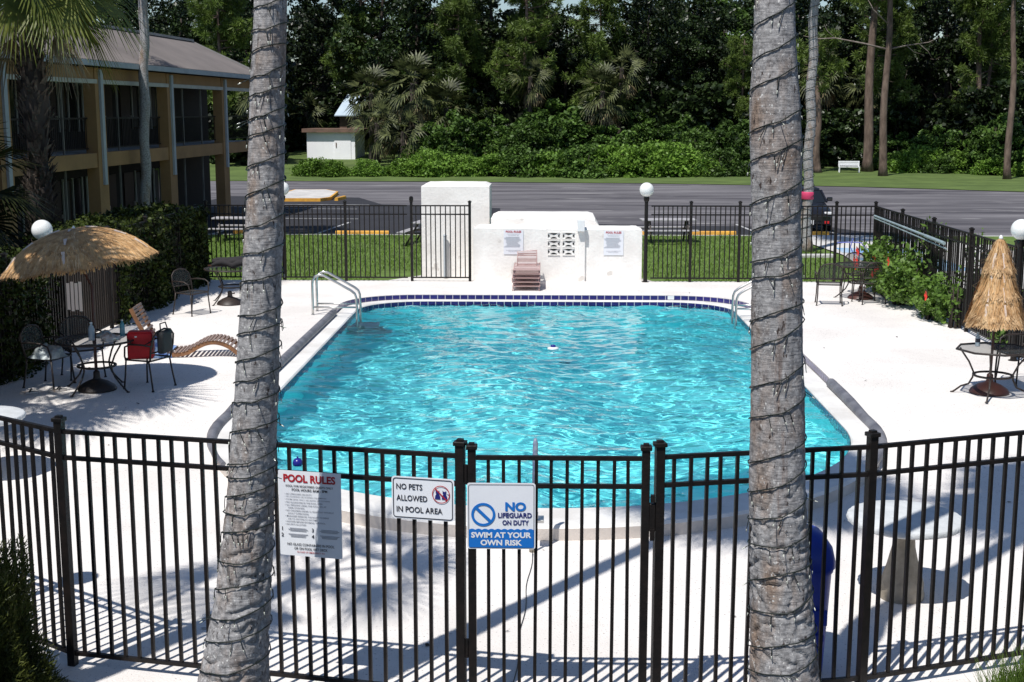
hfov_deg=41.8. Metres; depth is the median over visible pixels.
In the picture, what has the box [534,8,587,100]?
broadleaf tree
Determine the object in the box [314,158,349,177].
bush
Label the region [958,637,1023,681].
grass tuft
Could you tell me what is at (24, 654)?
shrub
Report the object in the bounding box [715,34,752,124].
pine tree
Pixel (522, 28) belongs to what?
pine tree
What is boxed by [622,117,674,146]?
bush
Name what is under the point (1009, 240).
lawn
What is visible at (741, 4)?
broadleaf tree
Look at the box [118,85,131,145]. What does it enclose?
door
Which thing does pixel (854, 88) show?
cabbage palm
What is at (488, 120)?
bush
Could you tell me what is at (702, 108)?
bush
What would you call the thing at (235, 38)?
pine tree
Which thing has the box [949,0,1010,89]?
pine tree
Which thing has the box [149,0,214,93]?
broadleaf tree
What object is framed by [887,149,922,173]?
bush
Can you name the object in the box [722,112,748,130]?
bush
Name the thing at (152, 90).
window
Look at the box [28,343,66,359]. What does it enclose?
plastic bag
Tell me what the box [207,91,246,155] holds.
bush
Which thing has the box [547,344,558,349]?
pool float
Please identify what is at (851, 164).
park bench
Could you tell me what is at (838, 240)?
path
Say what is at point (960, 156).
bush
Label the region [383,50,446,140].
cabbage palm
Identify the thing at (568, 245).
stucco wall
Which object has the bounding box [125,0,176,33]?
broadleaf tree
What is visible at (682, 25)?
broadleaf tree
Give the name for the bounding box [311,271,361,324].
pool handrail
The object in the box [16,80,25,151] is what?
door
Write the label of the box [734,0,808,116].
broadleaf tree
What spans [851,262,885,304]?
iron chair
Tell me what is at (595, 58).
broadleaf tree
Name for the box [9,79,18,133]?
window
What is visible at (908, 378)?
pool deck
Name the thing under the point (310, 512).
pool rules sign
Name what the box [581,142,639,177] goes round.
bush
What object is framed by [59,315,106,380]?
iron chair
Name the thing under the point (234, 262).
folded umbrella
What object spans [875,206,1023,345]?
side fence
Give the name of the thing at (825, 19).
broadleaf tree
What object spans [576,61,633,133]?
cabbage palm
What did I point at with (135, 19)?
broadleaf tree
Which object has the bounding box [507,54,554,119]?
cabbage palm
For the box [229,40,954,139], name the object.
woods
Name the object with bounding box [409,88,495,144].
bush
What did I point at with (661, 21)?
broadleaf tree
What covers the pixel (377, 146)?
cabbage palm
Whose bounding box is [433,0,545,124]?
broadleaf tree
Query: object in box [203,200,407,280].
back fence
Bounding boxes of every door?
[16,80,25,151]
[23,188,31,244]
[49,82,57,150]
[53,181,62,224]
[104,85,113,146]
[109,174,116,210]
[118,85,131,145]
[123,172,135,208]
[334,135,350,158]
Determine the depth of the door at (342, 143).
99.20 m
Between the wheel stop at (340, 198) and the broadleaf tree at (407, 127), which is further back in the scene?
the broadleaf tree at (407, 127)
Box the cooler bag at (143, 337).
[127,330,154,358]
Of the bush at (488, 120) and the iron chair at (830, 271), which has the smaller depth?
the iron chair at (830, 271)
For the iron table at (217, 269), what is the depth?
27.62 m
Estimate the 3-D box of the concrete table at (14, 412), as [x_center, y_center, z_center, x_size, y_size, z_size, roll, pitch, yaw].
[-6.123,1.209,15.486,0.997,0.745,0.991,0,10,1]
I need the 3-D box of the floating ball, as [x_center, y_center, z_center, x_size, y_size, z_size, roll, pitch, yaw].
[-2.535,1.430,15.839,0.120,0.138,0.120,0,10,1]
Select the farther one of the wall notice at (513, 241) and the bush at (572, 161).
the bush at (572, 161)
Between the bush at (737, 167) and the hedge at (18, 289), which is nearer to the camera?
the hedge at (18, 289)
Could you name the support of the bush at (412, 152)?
on the lawn at (844, 176)
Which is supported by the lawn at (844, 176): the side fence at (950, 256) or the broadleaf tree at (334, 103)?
the broadleaf tree at (334, 103)
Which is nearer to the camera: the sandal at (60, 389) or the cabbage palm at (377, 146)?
the sandal at (60, 389)
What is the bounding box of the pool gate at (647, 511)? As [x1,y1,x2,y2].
[464,442,654,681]
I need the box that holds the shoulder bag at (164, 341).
[157,322,171,353]
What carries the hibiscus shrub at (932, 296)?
on the pool deck
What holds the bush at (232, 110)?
on the lawn at (844, 176)
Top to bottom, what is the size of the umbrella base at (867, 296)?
0.280 m
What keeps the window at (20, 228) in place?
in the motel building
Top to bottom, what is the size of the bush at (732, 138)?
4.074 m
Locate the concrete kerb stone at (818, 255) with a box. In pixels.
[802,254,832,257]
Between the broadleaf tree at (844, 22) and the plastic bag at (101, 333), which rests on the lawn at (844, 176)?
the broadleaf tree at (844, 22)
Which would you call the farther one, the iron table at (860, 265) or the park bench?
the park bench
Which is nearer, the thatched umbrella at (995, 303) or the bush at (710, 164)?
the thatched umbrella at (995, 303)
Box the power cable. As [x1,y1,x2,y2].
[513,551,532,681]
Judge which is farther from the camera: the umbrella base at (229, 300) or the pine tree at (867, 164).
the pine tree at (867, 164)
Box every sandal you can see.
[20,388,38,393]
[49,386,66,391]
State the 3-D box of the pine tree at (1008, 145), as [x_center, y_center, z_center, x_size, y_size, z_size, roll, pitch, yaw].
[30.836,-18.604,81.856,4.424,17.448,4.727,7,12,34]
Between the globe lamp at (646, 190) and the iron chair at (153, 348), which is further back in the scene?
the globe lamp at (646, 190)
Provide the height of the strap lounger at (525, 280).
0.110 m
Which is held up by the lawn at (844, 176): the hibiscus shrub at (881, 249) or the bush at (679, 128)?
the bush at (679, 128)
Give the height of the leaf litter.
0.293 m
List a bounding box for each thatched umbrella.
[0,226,158,393]
[963,235,1023,396]
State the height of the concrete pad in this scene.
0.001 m
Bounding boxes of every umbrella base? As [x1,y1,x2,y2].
[217,291,240,305]
[847,285,873,299]
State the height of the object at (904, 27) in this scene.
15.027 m
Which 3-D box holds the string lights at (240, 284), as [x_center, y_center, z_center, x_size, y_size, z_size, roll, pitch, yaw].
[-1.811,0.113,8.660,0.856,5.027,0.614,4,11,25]
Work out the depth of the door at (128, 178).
46.96 m
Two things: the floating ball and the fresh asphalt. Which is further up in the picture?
the fresh asphalt
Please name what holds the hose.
hanging from the back fence at (740, 215)
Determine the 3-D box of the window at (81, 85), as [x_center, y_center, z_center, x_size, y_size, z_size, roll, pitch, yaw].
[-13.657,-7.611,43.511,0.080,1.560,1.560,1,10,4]
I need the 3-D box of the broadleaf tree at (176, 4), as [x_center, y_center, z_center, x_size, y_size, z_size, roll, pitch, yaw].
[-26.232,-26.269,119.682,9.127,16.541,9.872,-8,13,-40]
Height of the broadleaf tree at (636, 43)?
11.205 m
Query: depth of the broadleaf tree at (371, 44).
101.12 m
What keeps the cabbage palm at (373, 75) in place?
on the lawn at (844, 176)
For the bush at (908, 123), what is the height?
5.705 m
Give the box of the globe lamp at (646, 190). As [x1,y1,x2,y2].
[640,183,653,281]
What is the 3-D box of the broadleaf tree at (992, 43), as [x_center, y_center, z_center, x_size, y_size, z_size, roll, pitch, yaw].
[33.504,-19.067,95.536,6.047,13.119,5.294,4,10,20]
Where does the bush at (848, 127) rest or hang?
on the lawn at (844, 176)
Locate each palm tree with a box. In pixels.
[0,0,151,245]
[0,107,58,251]
[138,0,150,206]
[197,0,286,681]
[748,0,819,681]
[801,0,819,252]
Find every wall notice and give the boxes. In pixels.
[504,230,522,253]
[604,231,623,254]
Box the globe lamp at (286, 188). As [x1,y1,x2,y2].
[282,182,288,279]
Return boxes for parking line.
[299,204,330,204]
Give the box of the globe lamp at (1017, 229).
[1008,219,1023,360]
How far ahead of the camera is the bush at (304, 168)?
86.17 m
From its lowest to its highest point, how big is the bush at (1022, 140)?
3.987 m
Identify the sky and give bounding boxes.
[2,0,994,61]
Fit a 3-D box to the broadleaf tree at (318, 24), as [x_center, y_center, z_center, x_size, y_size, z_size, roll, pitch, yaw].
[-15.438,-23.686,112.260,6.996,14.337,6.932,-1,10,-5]
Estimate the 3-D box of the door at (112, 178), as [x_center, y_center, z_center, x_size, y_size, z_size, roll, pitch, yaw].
[-13.536,-4.586,45.394,0.120,2.080,0.920,1,10,4]
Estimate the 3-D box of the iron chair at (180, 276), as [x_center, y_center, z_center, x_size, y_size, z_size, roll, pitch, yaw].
[-6.325,-0.977,26.349,0.580,0.894,0.596,6,11,31]
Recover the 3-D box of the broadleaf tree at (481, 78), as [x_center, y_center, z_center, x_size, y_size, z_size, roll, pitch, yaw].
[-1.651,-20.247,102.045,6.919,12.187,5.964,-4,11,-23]
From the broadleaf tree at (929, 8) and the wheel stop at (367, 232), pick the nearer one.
the wheel stop at (367, 232)
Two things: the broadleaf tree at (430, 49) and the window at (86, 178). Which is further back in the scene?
the broadleaf tree at (430, 49)
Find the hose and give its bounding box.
[837,239,865,252]
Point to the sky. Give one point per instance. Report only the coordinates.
(503, 6)
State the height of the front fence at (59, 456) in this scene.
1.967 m
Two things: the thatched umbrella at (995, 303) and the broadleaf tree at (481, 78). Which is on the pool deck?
the thatched umbrella at (995, 303)
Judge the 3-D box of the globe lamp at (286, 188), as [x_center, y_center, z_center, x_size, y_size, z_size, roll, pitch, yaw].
[-5.388,-2.518,31.595,0.330,2.473,0.330,0,10,1]
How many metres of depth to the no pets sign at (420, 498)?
9.36 m
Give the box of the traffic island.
[284,189,337,201]
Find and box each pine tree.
[185,0,252,113]
[319,0,402,151]
[425,0,502,121]
[482,0,568,116]
[564,0,632,125]
[634,0,687,64]
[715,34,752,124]
[796,28,849,172]
[806,0,938,175]
[842,0,905,171]
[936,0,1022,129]
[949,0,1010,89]
[989,0,1022,178]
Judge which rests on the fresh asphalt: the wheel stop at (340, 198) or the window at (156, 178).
the wheel stop at (340, 198)
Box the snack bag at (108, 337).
[99,332,120,341]
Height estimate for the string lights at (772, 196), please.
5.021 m
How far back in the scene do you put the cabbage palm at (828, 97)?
98.78 m
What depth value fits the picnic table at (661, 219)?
42.51 m
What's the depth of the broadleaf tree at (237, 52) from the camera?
107.05 m
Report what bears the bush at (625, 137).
on the lawn at (844, 176)
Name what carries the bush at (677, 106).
on the lawn at (844, 176)
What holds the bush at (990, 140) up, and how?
on the lawn at (844, 176)
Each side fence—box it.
[0,205,205,378]
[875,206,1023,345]
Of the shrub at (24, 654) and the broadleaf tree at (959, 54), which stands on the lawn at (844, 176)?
the broadleaf tree at (959, 54)
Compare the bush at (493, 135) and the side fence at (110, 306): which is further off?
the bush at (493, 135)
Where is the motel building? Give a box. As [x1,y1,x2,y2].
[0,7,250,249]
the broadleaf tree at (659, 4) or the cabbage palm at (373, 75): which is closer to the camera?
the cabbage palm at (373, 75)
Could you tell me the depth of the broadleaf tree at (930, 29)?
109.40 m
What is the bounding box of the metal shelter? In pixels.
[334,94,368,127]
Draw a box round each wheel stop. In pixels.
[334,196,345,200]
[335,231,388,233]
[692,231,735,234]
[812,231,828,234]
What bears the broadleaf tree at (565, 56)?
on the lawn at (844, 176)
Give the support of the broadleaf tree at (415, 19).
on the lawn at (844, 176)
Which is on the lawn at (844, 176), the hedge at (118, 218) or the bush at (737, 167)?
the bush at (737, 167)
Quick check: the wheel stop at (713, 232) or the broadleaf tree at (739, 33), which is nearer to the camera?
the wheel stop at (713, 232)
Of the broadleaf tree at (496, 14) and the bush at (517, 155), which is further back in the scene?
the broadleaf tree at (496, 14)
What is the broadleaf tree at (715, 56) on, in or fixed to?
on the lawn at (844, 176)
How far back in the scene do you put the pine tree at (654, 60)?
107.48 m
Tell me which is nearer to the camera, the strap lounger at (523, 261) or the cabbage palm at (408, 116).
the strap lounger at (523, 261)
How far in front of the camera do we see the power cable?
11.61 m
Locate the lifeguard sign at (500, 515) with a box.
[467,483,535,548]
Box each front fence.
[0,415,466,681]
[650,429,1023,681]
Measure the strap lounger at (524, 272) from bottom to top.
0.110 m
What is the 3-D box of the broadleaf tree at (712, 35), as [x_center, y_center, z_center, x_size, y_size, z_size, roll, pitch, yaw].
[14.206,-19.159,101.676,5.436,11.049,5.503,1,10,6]
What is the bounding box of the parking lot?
[210,181,1023,235]
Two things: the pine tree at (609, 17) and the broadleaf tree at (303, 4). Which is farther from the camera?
the broadleaf tree at (303, 4)
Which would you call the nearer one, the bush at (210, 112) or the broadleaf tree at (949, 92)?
the bush at (210, 112)
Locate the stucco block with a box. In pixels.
[421,181,491,277]
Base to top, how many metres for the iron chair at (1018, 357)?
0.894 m
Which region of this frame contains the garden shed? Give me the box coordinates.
[302,128,366,158]
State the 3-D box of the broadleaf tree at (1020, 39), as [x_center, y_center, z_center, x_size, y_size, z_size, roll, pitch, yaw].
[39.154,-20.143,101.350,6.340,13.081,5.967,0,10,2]
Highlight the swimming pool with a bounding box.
[207,295,886,540]
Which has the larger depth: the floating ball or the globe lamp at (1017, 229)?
the globe lamp at (1017, 229)
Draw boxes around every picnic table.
[208,216,244,242]
[396,220,421,245]
[638,218,698,243]
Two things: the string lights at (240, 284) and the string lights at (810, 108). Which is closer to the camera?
the string lights at (240, 284)
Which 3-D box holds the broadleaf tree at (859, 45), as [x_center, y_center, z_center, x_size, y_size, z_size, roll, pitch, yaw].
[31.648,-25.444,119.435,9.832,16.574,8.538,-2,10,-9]
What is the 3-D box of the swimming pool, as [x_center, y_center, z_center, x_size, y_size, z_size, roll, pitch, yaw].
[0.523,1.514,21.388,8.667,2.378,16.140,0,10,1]
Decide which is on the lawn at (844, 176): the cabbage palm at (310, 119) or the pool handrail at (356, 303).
the cabbage palm at (310, 119)
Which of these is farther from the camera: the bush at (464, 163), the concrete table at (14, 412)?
the bush at (464, 163)
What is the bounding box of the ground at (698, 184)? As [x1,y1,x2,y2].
[326,181,1022,344]
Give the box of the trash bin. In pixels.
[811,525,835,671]
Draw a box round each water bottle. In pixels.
[88,322,94,340]
[120,319,124,335]
[975,332,980,346]
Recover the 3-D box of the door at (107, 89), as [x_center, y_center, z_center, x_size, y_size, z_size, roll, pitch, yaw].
[-13.536,-7.533,44.889,0.120,2.080,0.920,1,10,4]
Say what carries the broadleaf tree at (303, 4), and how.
on the lawn at (844, 176)
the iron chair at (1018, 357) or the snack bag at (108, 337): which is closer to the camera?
the snack bag at (108, 337)
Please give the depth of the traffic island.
65.14 m
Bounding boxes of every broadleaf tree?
[80,0,153,32]
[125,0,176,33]
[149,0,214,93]
[163,2,216,48]
[167,0,253,57]
[191,1,253,61]
[210,0,293,111]
[235,0,323,88]
[287,0,353,101]
[298,0,357,118]
[323,0,441,128]
[373,0,425,138]
[374,0,456,132]
[413,0,473,117]
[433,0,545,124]
[442,0,502,107]
[453,0,521,115]
[518,0,575,108]
[532,3,597,111]
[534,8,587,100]
[572,52,610,101]
[598,0,676,102]
[606,0,692,124]
[607,16,667,102]
[652,16,717,111]
[655,0,738,80]
[672,14,727,96]
[678,0,746,67]
[680,7,748,99]
[688,0,753,93]
[724,0,809,41]
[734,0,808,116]
[749,0,846,113]
[795,0,853,113]
[796,10,851,120]
[824,0,905,104]
[835,0,930,110]
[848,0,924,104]
[883,0,963,128]
[897,0,987,112]
[912,14,958,112]
[936,8,1022,97]
[952,0,1023,104]
[996,5,1023,102]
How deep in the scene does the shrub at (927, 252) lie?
26.91 m
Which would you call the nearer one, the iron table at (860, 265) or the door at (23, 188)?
the iron table at (860, 265)
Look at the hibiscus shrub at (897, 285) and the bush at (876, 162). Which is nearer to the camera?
the hibiscus shrub at (897, 285)
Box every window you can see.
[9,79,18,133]
[16,184,24,238]
[55,82,79,131]
[61,177,84,222]
[80,83,84,130]
[85,176,89,214]
[130,86,139,128]
[134,170,151,205]
[149,87,157,127]
[152,167,160,203]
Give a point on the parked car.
(819, 199)
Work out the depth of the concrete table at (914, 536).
11.57 m
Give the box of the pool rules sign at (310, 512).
[278,470,342,558]
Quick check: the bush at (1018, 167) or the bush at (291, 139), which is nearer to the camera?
the bush at (1018, 167)
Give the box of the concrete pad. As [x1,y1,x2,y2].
[393,275,473,280]
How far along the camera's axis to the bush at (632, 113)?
95.89 m
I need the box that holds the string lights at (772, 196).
[740,0,821,681]
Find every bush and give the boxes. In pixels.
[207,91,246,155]
[208,106,289,165]
[247,82,308,152]
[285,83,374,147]
[289,157,326,176]
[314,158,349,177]
[347,158,386,176]
[385,157,414,176]
[393,144,424,159]
[401,147,459,177]
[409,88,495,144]
[413,109,497,159]
[444,153,490,176]
[450,112,496,139]
[469,114,524,155]
[472,152,516,176]
[477,147,500,157]
[485,142,547,177]
[495,122,562,153]
[503,98,603,148]
[512,108,581,148]
[522,150,578,176]
[536,141,625,178]
[548,114,608,151]
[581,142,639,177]
[587,124,636,149]
[590,96,662,145]
[615,79,697,137]
[615,142,676,177]
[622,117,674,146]
[636,139,715,177]
[653,114,711,145]
[662,92,735,136]
[666,129,719,151]
[675,149,721,175]
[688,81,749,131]
[697,145,750,176]
[700,120,749,172]
[716,118,749,159]
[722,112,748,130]
[801,109,845,167]
[820,107,894,166]
[843,95,928,166]
[873,131,927,169]
[873,156,889,169]
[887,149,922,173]
[904,143,950,172]
[906,124,961,154]
[918,154,963,173]
[919,85,1002,155]
[938,150,990,173]
[958,78,1023,151]
[962,112,1023,175]
[968,124,1023,149]
[969,156,1013,175]
[1011,147,1023,176]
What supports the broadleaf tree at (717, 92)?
on the lawn at (844, 176)
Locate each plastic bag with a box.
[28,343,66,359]
[96,330,110,337]
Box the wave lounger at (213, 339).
[129,302,237,356]
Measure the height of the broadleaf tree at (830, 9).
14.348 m
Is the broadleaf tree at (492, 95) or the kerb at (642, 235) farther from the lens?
the broadleaf tree at (492, 95)
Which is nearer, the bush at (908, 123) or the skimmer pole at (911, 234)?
the skimmer pole at (911, 234)
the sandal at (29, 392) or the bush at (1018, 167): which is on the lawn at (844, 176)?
the bush at (1018, 167)
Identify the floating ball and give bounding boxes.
[293,456,301,465]
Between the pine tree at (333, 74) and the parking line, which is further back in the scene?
the pine tree at (333, 74)
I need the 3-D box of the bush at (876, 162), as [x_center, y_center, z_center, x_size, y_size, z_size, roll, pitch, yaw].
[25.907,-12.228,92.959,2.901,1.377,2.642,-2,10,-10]
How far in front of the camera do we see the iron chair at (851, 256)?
29.45 m
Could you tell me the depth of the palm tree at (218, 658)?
8.62 m
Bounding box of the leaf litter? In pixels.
[88,292,1009,645]
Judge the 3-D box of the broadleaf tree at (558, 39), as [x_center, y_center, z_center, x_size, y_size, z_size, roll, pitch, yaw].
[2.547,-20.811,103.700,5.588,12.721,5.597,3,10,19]
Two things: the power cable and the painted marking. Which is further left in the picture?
the power cable
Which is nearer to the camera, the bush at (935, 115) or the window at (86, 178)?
the window at (86, 178)
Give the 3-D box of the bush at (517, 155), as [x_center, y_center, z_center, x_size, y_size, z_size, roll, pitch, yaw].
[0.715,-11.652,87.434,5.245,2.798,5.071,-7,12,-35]
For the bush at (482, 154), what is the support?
on the lawn at (844, 176)
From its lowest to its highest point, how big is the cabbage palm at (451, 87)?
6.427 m
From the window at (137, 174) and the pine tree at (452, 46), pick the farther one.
the pine tree at (452, 46)
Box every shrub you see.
[0,534,68,681]
[854,235,893,295]
[867,241,925,307]
[909,272,950,323]
[913,215,947,278]
[947,265,964,328]
[958,228,988,300]
[987,325,1008,342]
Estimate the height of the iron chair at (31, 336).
0.894 m
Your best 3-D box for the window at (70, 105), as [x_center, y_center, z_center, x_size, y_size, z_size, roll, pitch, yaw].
[-13.809,-7.290,41.644,0.080,1.560,1.560,1,10,4]
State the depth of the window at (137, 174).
47.72 m
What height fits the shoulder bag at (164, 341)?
0.438 m
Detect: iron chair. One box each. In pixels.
[19,324,75,389]
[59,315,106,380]
[124,328,176,391]
[171,268,210,316]
[815,263,844,305]
[842,252,873,294]
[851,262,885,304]
[996,333,1023,385]
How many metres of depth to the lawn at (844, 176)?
83.06 m
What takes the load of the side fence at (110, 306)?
on the pool deck
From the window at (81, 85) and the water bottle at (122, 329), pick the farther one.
the window at (81, 85)
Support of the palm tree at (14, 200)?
on the ground at (698, 184)
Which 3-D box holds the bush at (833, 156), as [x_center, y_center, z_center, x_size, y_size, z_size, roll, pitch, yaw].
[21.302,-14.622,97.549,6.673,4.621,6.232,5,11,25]
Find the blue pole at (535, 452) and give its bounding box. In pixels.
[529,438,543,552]
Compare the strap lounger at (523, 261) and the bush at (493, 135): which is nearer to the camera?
the strap lounger at (523, 261)
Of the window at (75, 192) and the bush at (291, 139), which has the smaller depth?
the window at (75, 192)
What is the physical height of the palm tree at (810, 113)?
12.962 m
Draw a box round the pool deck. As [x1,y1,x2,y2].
[0,280,1023,681]
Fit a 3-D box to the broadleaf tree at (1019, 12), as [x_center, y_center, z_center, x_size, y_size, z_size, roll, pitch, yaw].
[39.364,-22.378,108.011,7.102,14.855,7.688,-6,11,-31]
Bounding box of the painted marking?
[837,248,867,252]
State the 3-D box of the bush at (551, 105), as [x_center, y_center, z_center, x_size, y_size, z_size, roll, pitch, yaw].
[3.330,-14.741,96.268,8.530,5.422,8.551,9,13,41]
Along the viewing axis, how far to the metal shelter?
107.35 m
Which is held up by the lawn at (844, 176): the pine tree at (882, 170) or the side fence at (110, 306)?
the pine tree at (882, 170)
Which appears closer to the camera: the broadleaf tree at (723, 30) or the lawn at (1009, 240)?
the lawn at (1009, 240)
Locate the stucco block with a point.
(478, 194)
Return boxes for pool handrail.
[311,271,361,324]
[731,281,751,324]
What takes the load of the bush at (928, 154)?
on the lawn at (844, 176)
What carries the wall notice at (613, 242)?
attached to the stucco wall
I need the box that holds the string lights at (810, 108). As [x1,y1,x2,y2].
[801,3,820,237]
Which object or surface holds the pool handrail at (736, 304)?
on the pool deck
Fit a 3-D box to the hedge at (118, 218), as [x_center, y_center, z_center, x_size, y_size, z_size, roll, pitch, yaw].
[-7.971,-1.621,28.037,2.202,2.405,6.698,0,10,1]
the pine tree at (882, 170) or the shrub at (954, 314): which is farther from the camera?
the pine tree at (882, 170)
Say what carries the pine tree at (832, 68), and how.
on the lawn at (844, 176)
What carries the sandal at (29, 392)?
on the pool deck
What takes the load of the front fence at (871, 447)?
on the pool deck
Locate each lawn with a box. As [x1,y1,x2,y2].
[208,235,1023,281]
[210,137,1023,191]
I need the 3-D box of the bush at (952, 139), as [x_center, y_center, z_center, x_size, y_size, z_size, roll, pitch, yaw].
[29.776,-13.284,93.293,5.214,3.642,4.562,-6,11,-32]
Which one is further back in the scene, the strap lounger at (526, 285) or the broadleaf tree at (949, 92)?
the broadleaf tree at (949, 92)
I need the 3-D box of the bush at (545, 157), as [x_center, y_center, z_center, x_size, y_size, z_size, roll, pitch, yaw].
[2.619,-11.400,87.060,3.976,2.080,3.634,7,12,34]
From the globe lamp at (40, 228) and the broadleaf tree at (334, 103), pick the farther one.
the broadleaf tree at (334, 103)
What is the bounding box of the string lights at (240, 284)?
[198,0,295,681]
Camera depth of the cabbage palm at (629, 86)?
95.09 m
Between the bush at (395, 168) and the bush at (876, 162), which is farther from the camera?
the bush at (876, 162)
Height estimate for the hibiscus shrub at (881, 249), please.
1.314 m
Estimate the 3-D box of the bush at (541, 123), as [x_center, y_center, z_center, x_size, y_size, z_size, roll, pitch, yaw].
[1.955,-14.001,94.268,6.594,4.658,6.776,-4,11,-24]
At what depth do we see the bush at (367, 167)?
85.83 m
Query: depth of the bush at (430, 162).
85.77 m
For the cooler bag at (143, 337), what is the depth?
19.12 m
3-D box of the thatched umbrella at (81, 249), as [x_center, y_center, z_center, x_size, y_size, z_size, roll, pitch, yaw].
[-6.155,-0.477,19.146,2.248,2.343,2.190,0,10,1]
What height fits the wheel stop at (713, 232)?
0.150 m
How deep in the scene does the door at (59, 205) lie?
41.04 m
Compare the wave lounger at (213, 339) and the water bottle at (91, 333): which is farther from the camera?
the wave lounger at (213, 339)
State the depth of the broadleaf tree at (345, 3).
119.05 m
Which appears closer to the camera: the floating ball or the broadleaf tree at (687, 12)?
the floating ball
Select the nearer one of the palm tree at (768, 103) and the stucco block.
the palm tree at (768, 103)
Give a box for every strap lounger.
[512,270,538,282]
[512,283,539,290]
[513,250,539,273]
[513,270,539,278]
[513,274,540,285]
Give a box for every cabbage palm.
[234,61,295,117]
[285,91,328,149]
[341,64,403,160]
[347,96,404,165]
[374,106,427,162]
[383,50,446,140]
[419,76,478,139]
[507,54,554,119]
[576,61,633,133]
[599,44,645,133]
[798,48,850,110]
[839,63,893,113]
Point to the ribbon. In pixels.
(806, 195)
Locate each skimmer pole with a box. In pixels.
[874,215,945,244]
[874,217,946,249]
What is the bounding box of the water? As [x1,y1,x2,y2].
[276,304,849,507]
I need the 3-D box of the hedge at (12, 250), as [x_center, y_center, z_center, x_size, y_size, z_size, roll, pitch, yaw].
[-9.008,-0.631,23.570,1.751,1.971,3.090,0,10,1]
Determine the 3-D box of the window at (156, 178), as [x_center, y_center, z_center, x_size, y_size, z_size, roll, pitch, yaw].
[-13.159,-5.726,50.207,0.080,1.560,1.560,1,10,4]
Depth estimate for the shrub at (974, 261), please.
24.48 m
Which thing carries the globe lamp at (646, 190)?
on the pool deck
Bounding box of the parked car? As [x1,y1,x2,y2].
[801,185,832,230]
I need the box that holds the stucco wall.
[473,211,641,281]
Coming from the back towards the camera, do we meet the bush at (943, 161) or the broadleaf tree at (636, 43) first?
the broadleaf tree at (636, 43)
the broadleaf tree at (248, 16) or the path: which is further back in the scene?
the broadleaf tree at (248, 16)
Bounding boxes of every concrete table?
[0,406,25,425]
[846,500,960,604]
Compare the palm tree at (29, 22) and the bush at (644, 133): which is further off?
the bush at (644, 133)
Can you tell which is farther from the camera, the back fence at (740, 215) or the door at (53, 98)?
the door at (53, 98)
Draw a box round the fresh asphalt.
[208,196,872,234]
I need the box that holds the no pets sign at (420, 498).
[391,476,454,521]
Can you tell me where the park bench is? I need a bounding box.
[838,161,859,172]
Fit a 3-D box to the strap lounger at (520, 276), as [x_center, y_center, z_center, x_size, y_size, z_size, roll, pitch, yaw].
[0.319,-1.472,30.502,0.619,0.110,1.500,0,10,1]
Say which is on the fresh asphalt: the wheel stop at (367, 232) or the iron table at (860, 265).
the wheel stop at (367, 232)
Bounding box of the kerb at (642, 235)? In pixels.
[208,234,1012,236]
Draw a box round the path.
[812,235,1023,287]
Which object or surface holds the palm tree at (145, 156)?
on the lawn at (1009, 240)
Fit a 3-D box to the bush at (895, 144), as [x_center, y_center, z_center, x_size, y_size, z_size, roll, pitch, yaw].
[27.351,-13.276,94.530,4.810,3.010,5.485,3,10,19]
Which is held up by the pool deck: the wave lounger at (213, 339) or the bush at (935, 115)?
the wave lounger at (213, 339)
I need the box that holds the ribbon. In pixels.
[801,192,813,199]
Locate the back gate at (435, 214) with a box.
[409,196,470,280]
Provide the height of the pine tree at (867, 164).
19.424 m
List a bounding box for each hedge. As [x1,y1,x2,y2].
[0,243,61,329]
[0,244,62,384]
[19,197,212,331]
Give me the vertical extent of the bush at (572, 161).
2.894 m
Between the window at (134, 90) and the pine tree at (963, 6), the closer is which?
the window at (134, 90)
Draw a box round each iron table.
[54,333,133,396]
[203,266,242,305]
[834,261,887,301]
[950,342,1023,402]
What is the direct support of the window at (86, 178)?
in the motel building
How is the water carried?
in the swimming pool
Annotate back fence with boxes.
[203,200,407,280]
[650,201,877,281]
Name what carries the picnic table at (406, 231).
on the lawn at (1009, 240)
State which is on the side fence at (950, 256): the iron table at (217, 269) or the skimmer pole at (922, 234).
the skimmer pole at (922, 234)
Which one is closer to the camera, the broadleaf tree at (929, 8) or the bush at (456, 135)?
the bush at (456, 135)
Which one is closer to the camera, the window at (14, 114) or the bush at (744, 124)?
the window at (14, 114)
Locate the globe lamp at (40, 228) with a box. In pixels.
[31,220,52,238]
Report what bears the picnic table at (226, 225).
on the lawn at (1009, 240)
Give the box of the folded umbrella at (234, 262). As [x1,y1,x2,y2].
[208,256,242,268]
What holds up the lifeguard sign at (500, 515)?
attached to the pool gate at (647, 511)
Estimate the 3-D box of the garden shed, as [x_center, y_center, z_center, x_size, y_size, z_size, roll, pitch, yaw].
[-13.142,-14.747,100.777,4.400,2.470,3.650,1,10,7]
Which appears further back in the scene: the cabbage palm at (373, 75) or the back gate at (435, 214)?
the cabbage palm at (373, 75)
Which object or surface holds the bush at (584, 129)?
on the lawn at (844, 176)
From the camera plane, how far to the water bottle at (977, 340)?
18.81 m

